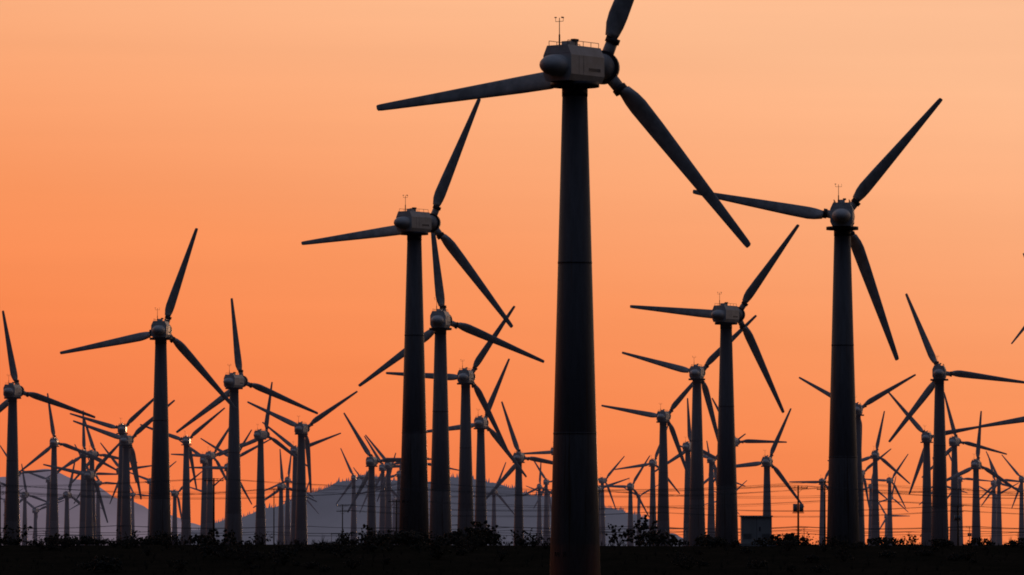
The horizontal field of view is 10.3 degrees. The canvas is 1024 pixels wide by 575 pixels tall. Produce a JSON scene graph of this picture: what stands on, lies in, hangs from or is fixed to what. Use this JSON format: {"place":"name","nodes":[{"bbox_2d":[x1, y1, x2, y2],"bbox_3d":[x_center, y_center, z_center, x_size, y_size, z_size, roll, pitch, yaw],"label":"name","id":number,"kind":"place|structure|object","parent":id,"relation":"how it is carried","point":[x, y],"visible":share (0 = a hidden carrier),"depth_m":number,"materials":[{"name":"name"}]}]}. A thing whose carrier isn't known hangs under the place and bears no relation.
{"place":"outdoors","nodes":[
{"label":"outdoors","id":0,"kind":"place"},
{"bbox_2d":[0,469,199,544],"bbox_3d":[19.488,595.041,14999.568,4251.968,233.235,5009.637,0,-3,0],"label":"hill ridge","id":1,"kind":"structure","parent":0,"point":[140,515],"depth_m":14089.14,"materials":[{"name":"grey"}]},
{"bbox_2d":[178,471,682,545],"bbox_3d":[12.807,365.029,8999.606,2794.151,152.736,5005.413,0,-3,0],"label":"hill ridge","id":2,"kind":"structure","parent":0,"point":[328,516],"depth_m":8208.72,"materials":[{"name":"grey"}]},
{"bbox_2d":[0,544,1023,574],"bbox_3d":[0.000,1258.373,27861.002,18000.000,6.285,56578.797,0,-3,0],"label":"ground","id":3,"kind":"structure","parent":0,"point":[612,560],"depth_m":595.14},
{"bbox_2d":[1,489,21,534],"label":"wind turbine","id":4,"kind":"object","parent":3,"relation":"on","point":[4,506],"visible":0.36,"depth_m":6097.18,"materials":[{"name":"paint"}]},
{"bbox_2d":[3,464,47,544],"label":"wind turbine","id":5,"kind":"object","parent":3,"relation":"on","point":[24,500],"visible":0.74,"depth_m":4035.04,"materials":[{"name":"paint"}]},
{"bbox_2d":[0,445,50,503],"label":"wind turbine","id":6,"kind":"object","parent":3,"relation":"on","point":[29,471],"visible":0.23,"depth_m":3723.59,"materials":[{"name":"paint"}]},
{"bbox_2d":[20,496,63,540],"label":"wind turbine","id":7,"kind":"object","parent":3,"relation":"on","point":[35,511],"visible":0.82,"depth_m":4439.15,"materials":[{"name":"paint"}]},
{"bbox_2d":[0,310,94,544],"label":"wind turbine","id":8,"kind":"object","parent":3,"relation":"on","point":[12,392],"visible":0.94,"depth_m":1547.96,"materials":[{"name":"paint"}]},
{"bbox_2d":[23,459,72,536],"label":"wind turbine","id":9,"kind":"object","parent":3,"relation":"on","point":[47,478],"visible":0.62,"depth_m":4178.04,"materials":[{"name":"paint"}]},
{"bbox_2d":[19,393,101,534],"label":"wind turbine","id":10,"kind":"object","parent":3,"relation":"on","point":[53,512],"visible":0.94,"depth_m":2565.55,"materials":[{"name":"paint"}]},
{"bbox_2d":[34,463,97,536],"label":"wind turbine","id":11,"kind":"object","parent":3,"relation":"on","point":[66,515],"visible":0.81,"depth_m":3413.45,"materials":[{"name":"paint"}]},
{"bbox_2d":[36,534,101,541],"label":"bus gantry","id":12,"kind":"object","parent":3,"relation":"on","point":[70,535],"visible":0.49,"depth_m":2100.01,"materials":[{"name":"black metal"}]},
{"bbox_2d":[43,443,118,544],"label":"wind turbine","id":13,"kind":"object","parent":3,"relation":"on","point":[89,476],"visible":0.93,"depth_m":2520.08,"materials":[{"name":"paint"}]},
{"bbox_2d":[48,410,117,544],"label":"wind turbine","id":14,"kind":"object","parent":3,"relation":"on","point":[82,456],"visible":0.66,"depth_m":2948.06,"materials":[{"name":"paint"}]},
{"bbox_2d":[68,420,118,544],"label":"wind turbine","id":15,"kind":"object","parent":3,"relation":"on","point":[91,460],"visible":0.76,"depth_m":2956.67,"materials":[{"name":"paint"}]},
{"bbox_2d":[74,444,117,503],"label":"wind turbine","id":16,"kind":"object","parent":3,"relation":"on","point":[98,473],"visible":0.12,"depth_m":3717.61,"materials":[{"name":"paint"}]},
{"bbox_2d":[88,458,115,544],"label":"wind turbine","id":17,"kind":"object","parent":3,"relation":"on","point":[98,529],"visible":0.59,"depth_m":4430.74,"materials":[{"name":"paint"}]},
{"bbox_2d":[70,399,152,541],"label":"wind turbine","id":18,"kind":"object","parent":3,"relation":"on","point":[120,426],"visible":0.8,"depth_m":2294.54,"materials":[{"name":"paint"}]},
{"bbox_2d":[73,400,174,540],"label":"wind turbine","id":19,"kind":"object","parent":3,"relation":"on","point":[126,441],"visible":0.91,"depth_m":2110.63,"materials":[{"name":"paint"}]},
{"bbox_2d":[100,442,150,503],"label":"wind turbine","id":20,"kind":"object","parent":3,"relation":"on","point":[116,464],"visible":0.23,"depth_m":3561.21,"materials":[{"name":"paint"}]},
{"bbox_2d":[130,485,148,538],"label":"wind turbine","id":21,"kind":"object","parent":3,"relation":"on","point":[132,513],"visible":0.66,"depth_m":5522.54,"materials":[{"name":"paint"}]},
{"bbox_2d":[60,228,235,544],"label":"wind turbine","id":22,"kind":"object","parent":3,"relation":"on","point":[160,332],"visible":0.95,"depth_m":1188.52,"materials":[{"name":"paint"}]},
{"bbox_2d":[130,461,176,537],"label":"wind turbine","id":23,"kind":"object","parent":3,"relation":"on","point":[147,479],"visible":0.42,"depth_m":4156.00,"materials":[{"name":"paint"}]},
{"bbox_2d":[146,471,201,544],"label":"wind turbine","id":24,"kind":"object","parent":3,"relation":"on","point":[175,494],"visible":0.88,"depth_m":3698.18,"materials":[{"name":"paint"}]},
{"bbox_2d":[140,408,224,544],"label":"wind turbine","id":25,"kind":"object","parent":3,"relation":"on","point":[186,509],"visible":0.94,"depth_m":2555.54,"materials":[{"name":"paint"}]},
{"bbox_2d":[171,427,228,539],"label":"wind turbine","id":26,"kind":"object","parent":3,"relation":"on","point":[209,455],"visible":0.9,"depth_m":2979.97,"materials":[{"name":"paint"}]},
{"bbox_2d":[190,477,223,491],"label":"wind turbine","id":27,"kind":"object","parent":3,"relation":"on","point":[216,483],"visible":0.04,"depth_m":5182.49,"materials":[{"name":"paint"}]},
{"bbox_2d":[179,440,241,534],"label":"wind turbine","id":28,"kind":"object","parent":3,"relation":"on","point":[203,461],"visible":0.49,"depth_m":3152.02,"materials":[{"name":"paint"}]},
{"bbox_2d":[189,430,251,537],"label":"wind turbine","id":29,"kind":"object","parent":3,"relation":"on","point":[224,467],"visible":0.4,"depth_m":2962.29,"materials":[{"name":"paint"}]},
{"bbox_2d":[200,438,269,457],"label":"wind turbine","id":30,"kind":"object","parent":3,"relation":"on","point":[242,453],"visible":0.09,"depth_m":3121.47,"materials":[{"name":"paint"}]},
{"bbox_2d":[176,298,317,544],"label":"wind turbine","id":31,"kind":"object","parent":3,"relation":"on","point":[233,382],"visible":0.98,"depth_m":1516.31,"materials":[{"name":"paint"}]},
{"bbox_2d":[218,382,306,544],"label":"wind turbine","id":32,"kind":"object","parent":3,"relation":"on","point":[260,436],"visible":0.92,"depth_m":2402.54,"materials":[{"name":"paint"}]},
{"bbox_2d":[253,449,316,544],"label":"wind turbine","id":33,"kind":"object","parent":3,"relation":"on","point":[281,519],"visible":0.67,"depth_m":3413.13,"materials":[{"name":"paint"}]},
{"bbox_2d":[265,455,313,543],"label":"wind turbine","id":34,"kind":"object","parent":3,"relation":"on","point":[287,480],"visible":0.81,"depth_m":4058.52,"materials":[{"name":"paint"}]},
{"bbox_2d":[283,482,318,513],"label":"wind turbine","id":35,"kind":"object","parent":3,"relation":"on","point":[307,500],"visible":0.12,"depth_m":5709.65,"materials":[{"name":"paint"}]},
{"bbox_2d":[262,422,340,543],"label":"wind turbine","id":36,"kind":"object","parent":3,"relation":"on","point":[293,449],"visible":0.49,"depth_m":2752.27,"materials":[{"name":"paint"}]},
{"bbox_2d":[247,391,357,543],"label":"wind turbine","id":37,"kind":"object","parent":3,"relation":"on","point":[301,430],"visible":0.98,"depth_m":1978.31,"materials":[{"name":"paint"}]},
{"bbox_2d":[336,448,376,544],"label":"wind turbine","id":38,"kind":"object","parent":3,"relation":"on","point":[353,480],"visible":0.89,"depth_m":3911.17,"materials":[{"name":"paint"}]},
{"bbox_2d":[353,467,395,512],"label":"wind turbine","id":39,"kind":"object","parent":3,"relation":"on","point":[367,489],"visible":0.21,"depth_m":4788.64,"materials":[{"name":"paint"}]},
{"bbox_2d":[354,453,399,500],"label":"wind turbine","id":40,"kind":"object","parent":3,"relation":"on","point":[393,492],"visible":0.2,"depth_m":3703.40,"materials":[{"name":"paint"}]},
{"bbox_2d":[364,436,400,535],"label":"wind turbine","id":41,"kind":"object","parent":3,"relation":"on","point":[381,477],"visible":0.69,"depth_m":3401.90,"materials":[{"name":"paint"}]},
{"bbox_2d":[365,435,400,534],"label":"wind turbine","id":42,"kind":"object","parent":3,"relation":"on","point":[388,466],"visible":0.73,"depth_m":3258.00,"materials":[{"name":"paint"}]},
{"bbox_2d":[367,464,400,544],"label":"wind turbine","id":43,"kind":"object","parent":3,"relation":"on","point":[398,474],"visible":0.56,"depth_m":3821.51,"materials":[{"name":"paint"}]},
{"bbox_2d":[343,413,430,544],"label":"wind turbine","id":44,"kind":"object","parent":3,"relation":"on","point":[372,461],"visible":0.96,"depth_m":2216.73,"materials":[{"name":"paint"}]},
{"bbox_2d":[391,493,396,544],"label":"wind turbine","id":45,"kind":"object","parent":3,"relation":"on","point":[394,498],"visible":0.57,"depth_m":6079.06,"materials":[{"name":"paint"}]},
{"bbox_2d":[301,99,512,544],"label":"wind turbine","id":46,"kind":"object","parent":3,"relation":"on","point":[413,224],"visible":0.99,"depth_m":952.10,"materials":[{"name":"paint"}]},
{"bbox_2d":[396,463,458,492],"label":"wind turbine","id":47,"kind":"object","parent":3,"relation":"on","point":[428,464],"visible":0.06,"depth_m":3309.37,"materials":[{"name":"paint"}]},
{"bbox_2d":[386,306,514,537],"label":"wind turbine","id":48,"kind":"object","parent":3,"relation":"on","point":[465,377],"visible":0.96,"depth_m":1515.97,"materials":[{"name":"paint"}]},
{"bbox_2d":[358,232,543,544],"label":"wind turbine","id":49,"kind":"object","parent":3,"relation":"on","point":[441,321],"visible":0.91,"depth_m":1175.67,"materials":[{"name":"paint"}]},
{"bbox_2d":[426,359,526,529],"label":"wind turbine","id":50,"kind":"object","parent":3,"relation":"on","point":[480,424],"visible":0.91,"depth_m":1846.04,"materials":[{"name":"paint"}]},
{"bbox_2d":[473,462,513,537],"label":"wind turbine","id":51,"kind":"object","parent":3,"relation":"on","point":[494,508],"visible":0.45,"depth_m":4035.11,"materials":[{"name":"paint"}]},
{"bbox_2d":[1,488,1018,545],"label":"power line","id":52,"kind":"object","parent":3,"relation":"on","point":[504,496],"visible":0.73,"depth_m":1598.58,"materials":[{"name":"black metal"}]},
{"bbox_2d":[0,514,1023,574],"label":"scrub bushes","id":53,"kind":"object","parent":3,"relation":"on","point":[459,538],"visible":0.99,"depth_m":619.28,"materials":[{"name":"black plant"}]},
{"bbox_2d":[0,481,1023,542],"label":"power line","id":54,"kind":"object","parent":3,"relation":"on","point":[821,489],"visible":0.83,"depth_m":1093.78,"materials":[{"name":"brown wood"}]},
{"bbox_2d":[1,524,1023,542],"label":"power line","id":55,"kind":"object","parent":3,"relation":"on","point":[969,534],"visible":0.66,"depth_m":2044.18,"materials":[{"name":"black metal"}]},
{"bbox_2d":[2,531,1023,543],"bbox_3d":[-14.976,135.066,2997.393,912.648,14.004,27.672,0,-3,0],"label":"power line","id":56,"kind":"object","parent":3,"relation":"on","point":[45,533],"visible":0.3,"depth_m":2996.76,"materials":[{"name":"black metal"}]},
{"bbox_2d":[12,478,1023,545],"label":"power line","id":57,"kind":"object","parent":3,"relation":"on","point":[797,507],"visible":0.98,"depth_m":759.56,"materials":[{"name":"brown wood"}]},
{"bbox_2d":[486,401,552,544],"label":"wind turbine","id":58,"kind":"object","parent":3,"relation":"on","point":[519,456],"visible":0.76,"depth_m":2151.93,"materials":[{"name":"paint"}]},
{"bbox_2d":[523,463,551,544],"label":"wind turbine","id":59,"kind":"object","parent":3,"relation":"on","point":[539,515],"visible":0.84,"depth_m":4530.93,"materials":[{"name":"paint"}]},
{"bbox_2d":[523,447,552,454],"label":"wind turbine","id":60,"kind":"object","parent":3,"relation":"on","point":[546,452],"visible":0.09,"depth_m":2872.38,"materials":[{"name":"paint"}]},
{"bbox_2d":[526,486,551,545],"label":"wind turbine","id":61,"kind":"object","parent":3,"relation":"on","point":[549,500],"visible":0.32,"depth_m":5301.50,"materials":[{"name":"paint"}]},
{"bbox_2d":[531,456,551,545],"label":"wind turbine","id":62,"kind":"object","parent":3,"relation":"on","point":[546,481],"visible":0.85,"depth_m":4247.47,"materials":[{"name":"paint"}]},
{"bbox_2d":[376,0,750,574],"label":"wind turbine","id":63,"kind":"object","parent":3,"relation":"on","point":[573,70],"visible":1,"depth_m":542.84,"materials":[{"name":"paint"}]},
{"bbox_2d":[598,456,624,545],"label":"wind turbine","id":64,"kind":"object","parent":3,"relation":"on","point":[602,480],"visible":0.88,"depth_m":4078.56,"materials":[{"name":"paint"}]},
{"bbox_2d":[598,478,629,545],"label":"wind turbine","id":65,"kind":"object","parent":3,"relation":"on","point":[601,488],"visible":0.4,"depth_m":4034.98,"materials":[{"name":"paint"}]},
{"bbox_2d":[598,455,649,545],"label":"wind turbine","id":66,"kind":"object","parent":3,"relation":"on","point":[630,485],"visible":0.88,"depth_m":3579.05,"materials":[{"name":"paint"}]},
{"bbox_2d":[624,485,657,545],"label":"wind turbine","id":67,"kind":"object","parent":3,"relation":"on","point":[638,510],"visible":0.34,"depth_m":5700.02,"materials":[{"name":"paint"}]},
{"bbox_2d":[614,426,679,545],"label":"wind turbine","id":68,"kind":"object","parent":3,"relation":"on","point":[652,463],"visible":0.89,"depth_m":3163.26,"materials":[{"name":"paint"}]},
{"bbox_2d":[601,370,705,545],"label":"wind turbine","id":69,"kind":"object","parent":3,"relation":"on","point":[663,417],"visible":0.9,"depth_m":1926.47,"materials":[{"name":"paint"}]},
{"bbox_2d":[336,504,1019,545],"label":"power line","id":70,"kind":"object","parent":3,"relation":"on","point":[957,517],"visible":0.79,"depth_m":1358.12,"materials":[{"name":"black metal"}]},
{"bbox_2d":[646,528,714,545],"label":"bus gantry","id":71,"kind":"object","parent":3,"relation":"on","point":[678,528],"visible":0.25,"depth_m":1900.11,"materials":[{"name":"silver metal"}]},
{"bbox_2d":[651,398,716,545],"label":"wind turbine","id":72,"kind":"object","parent":3,"relation":"on","point":[686,448],"visible":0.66,"depth_m":2623.95,"materials":[{"name":"paint"}]},
{"bbox_2d":[622,315,756,545],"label":"wind turbine","id":73,"kind":"object","parent":3,"relation":"on","point":[696,372],"visible":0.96,"depth_m":1580.95,"materials":[{"name":"paint"}]},
{"bbox_2d":[377,526,1005,532],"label":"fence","id":74,"kind":"object","parent":3,"relation":"on","point":[774,530],"visible":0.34,"depth_m":2482.37,"materials":[{"name":"black metal"}]},
{"bbox_2d":[388,499,1023,543],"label":"power line","id":75,"kind":"object","parent":3,"relation":"on","point":[396,501],"visible":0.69,"depth_m":971.53,"materials":[{"name":"black metal"}]},
{"bbox_2d":[680,434,745,537],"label":"wind turbine","id":76,"kind":"object","parent":3,"relation":"on","point":[711,519],"visible":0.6,"depth_m":3095.49,"materials":[{"name":"paint"}]},
{"bbox_2d":[630,224,798,545],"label":"wind turbine","id":77,"kind":"object","parent":3,"relation":"on","point":[725,316],"visible":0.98,"depth_m":1170.13,"materials":[{"name":"paint"}]},
{"bbox_2d":[704,441,744,485],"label":"wind turbine","id":78,"kind":"object","parent":3,"relation":"on","point":[706,480],"visible":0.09,"depth_m":3703.98,"materials":[{"name":"paint"}]},
{"bbox_2d":[711,398,786,522],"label":"wind turbine","id":79,"kind":"object","parent":3,"relation":"on","point":[738,441],"visible":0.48,"depth_m":2534.28,"materials":[{"name":"paint"}]},
{"bbox_2d":[712,408,801,514],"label":"wind turbine","id":80,"kind":"object","parent":3,"relation":"on","point":[766,462],"visible":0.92,"depth_m":2220.89,"materials":[{"name":"paint"}]},
{"bbox_2d":[739,515,774,545],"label":"shed","id":81,"kind":"structure","parent":3,"relation":"on","point":[755,527],"depth_m":646.64,"materials":[{"name":"paint"}]},
{"bbox_2d":[789,471,827,545],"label":"wind turbine","id":82,"kind":"object","parent":3,"relation":"on","point":[821,521],"visible":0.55,"depth_m":3697.61,"materials":[{"name":"paint"}]},
{"bbox_2d":[693,98,942,545],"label":"wind turbine","id":83,"kind":"object","parent":3,"relation":"on","point":[843,515],"visible":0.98,"depth_m":828.89,"materials":[{"name":"paint"}]},
{"bbox_2d":[799,374,915,545],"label":"wind turbine","id":84,"kind":"object","parent":3,"relation":"on","point":[860,407],"visible":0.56,"depth_m":1893.41,"materials":[{"name":"paint"}]},
{"bbox_2d":[827,449,890,545],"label":"wind turbine","id":85,"kind":"object","parent":3,"relation":"on","point":[863,474],"visible":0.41,"depth_m":3418.13,"materials":[{"name":"paint"}]},
{"bbox_2d":[864,473,887,545],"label":"wind turbine","id":86,"kind":"object","parent":3,"relation":"on","point":[869,487],"visible":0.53,"depth_m":4932.05,"materials":[{"name":"paint"}]},
{"bbox_2d":[862,411,909,545],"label":"wind turbine","id":87,"kind":"object","parent":3,"relation":"on","point":[874,456],"visible":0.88,"depth_m":2862.79,"materials":[{"name":"paint"}]},
{"bbox_2d":[866,454,907,545],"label":"wind turbine","id":88,"kind":"object","parent":3,"relation":"on","point":[889,480],"visible":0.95,"depth_m":4070.91,"materials":[{"name":"paint"}]},
{"bbox_2d":[879,503,905,536],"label":"wind turbine","id":89,"kind":"object","parent":3,"relation":"on","point":[885,519],"visible":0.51,"depth_m":5555.06,"materials":[{"name":"paint"}]},
{"bbox_2d":[879,477,907,511],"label":"wind turbine","id":90,"kind":"object","parent":3,"relation":"on","point":[895,500],"visible":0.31,"depth_m":5806.66,"materials":[{"name":"paint"}]},
{"bbox_2d":[888,392,978,545],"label":"wind turbine","id":91,"kind":"object","parent":3,"relation":"on","point":[926,439],"visible":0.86,"depth_m":2110.41,"materials":[{"name":"paint"}]},
{"bbox_2d":[888,293,1023,541],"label":"wind turbine","id":92,"kind":"object","parent":3,"relation":"on","point":[939,523],"visible":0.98,"depth_m":1475.32,"materials":[{"name":"paint"}]},
{"bbox_2d":[922,392,1006,545],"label":"wind turbine","id":93,"kind":"object","parent":3,"relation":"on","point":[955,441],"visible":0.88,"depth_m":2503.99,"materials":[{"name":"paint"}]},
{"bbox_2d":[947,454,991,545],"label":"wind turbine","id":94,"kind":"object","parent":3,"relation":"on","point":[960,479],"visible":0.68,"depth_m":4034.27,"materials":[{"name":"paint"}]},
{"bbox_2d":[931,411,1021,544],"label":"wind turbine","id":95,"kind":"object","parent":3,"relation":"on","point":[976,464],"visible":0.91,"depth_m":2384.07,"materials":[{"name":"paint"}]},
{"bbox_2d":[979,483,1017,516],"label":"wind turbine","id":96,"kind":"object","parent":3,"relation":"on","point":[996,494],"visible":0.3,"depth_m":4938.06,"materials":[{"name":"paint"}]},
{"bbox_2d":[979,416,1023,427],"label":"wind turbine","id":97,"kind":"object","parent":3,"relation":"on","point":[1013,420],"visible":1,"depth_m":1348.04,"materials":[{"name":"paint"}]},
{"bbox_2d":[980,454,1023,544],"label":"wind turbine","id":98,"kind":"object","parent":3,"relation":"on","point":[993,522],"visible":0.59,"depth_m":4344.96,"materials":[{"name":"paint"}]},
{"bbox_2d":[981,451,1023,544],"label":"wind turbine","id":99,"kind":"object","parent":3,"relation":"on","point":[999,514],"visible":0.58,"depth_m":4035.62,"materials":[{"name":"paint"}]},
{"bbox_2d":[1002,455,1023,544],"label":"wind turbine","id":100,"kind":"object","parent":3,"relation":"on","point":[1021,508],"visible":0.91,"depth_m":4034.26,"materials":[{"name":"paint"}]},
{"bbox_2d":[0,0,1023,543],"label":"sky","id":101,"kind":"structure","parent":0,"point":[128,128],"materials":[{"name":"orange"}]},
{"bbox_2d":[1011,253,1023,343],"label":"wind turbine","id":102,"kind":"object","parent":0,"point":[1019,333],"visible":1,"depth_m":2416.91,"materials":[{"name":"paint"}]}
]}

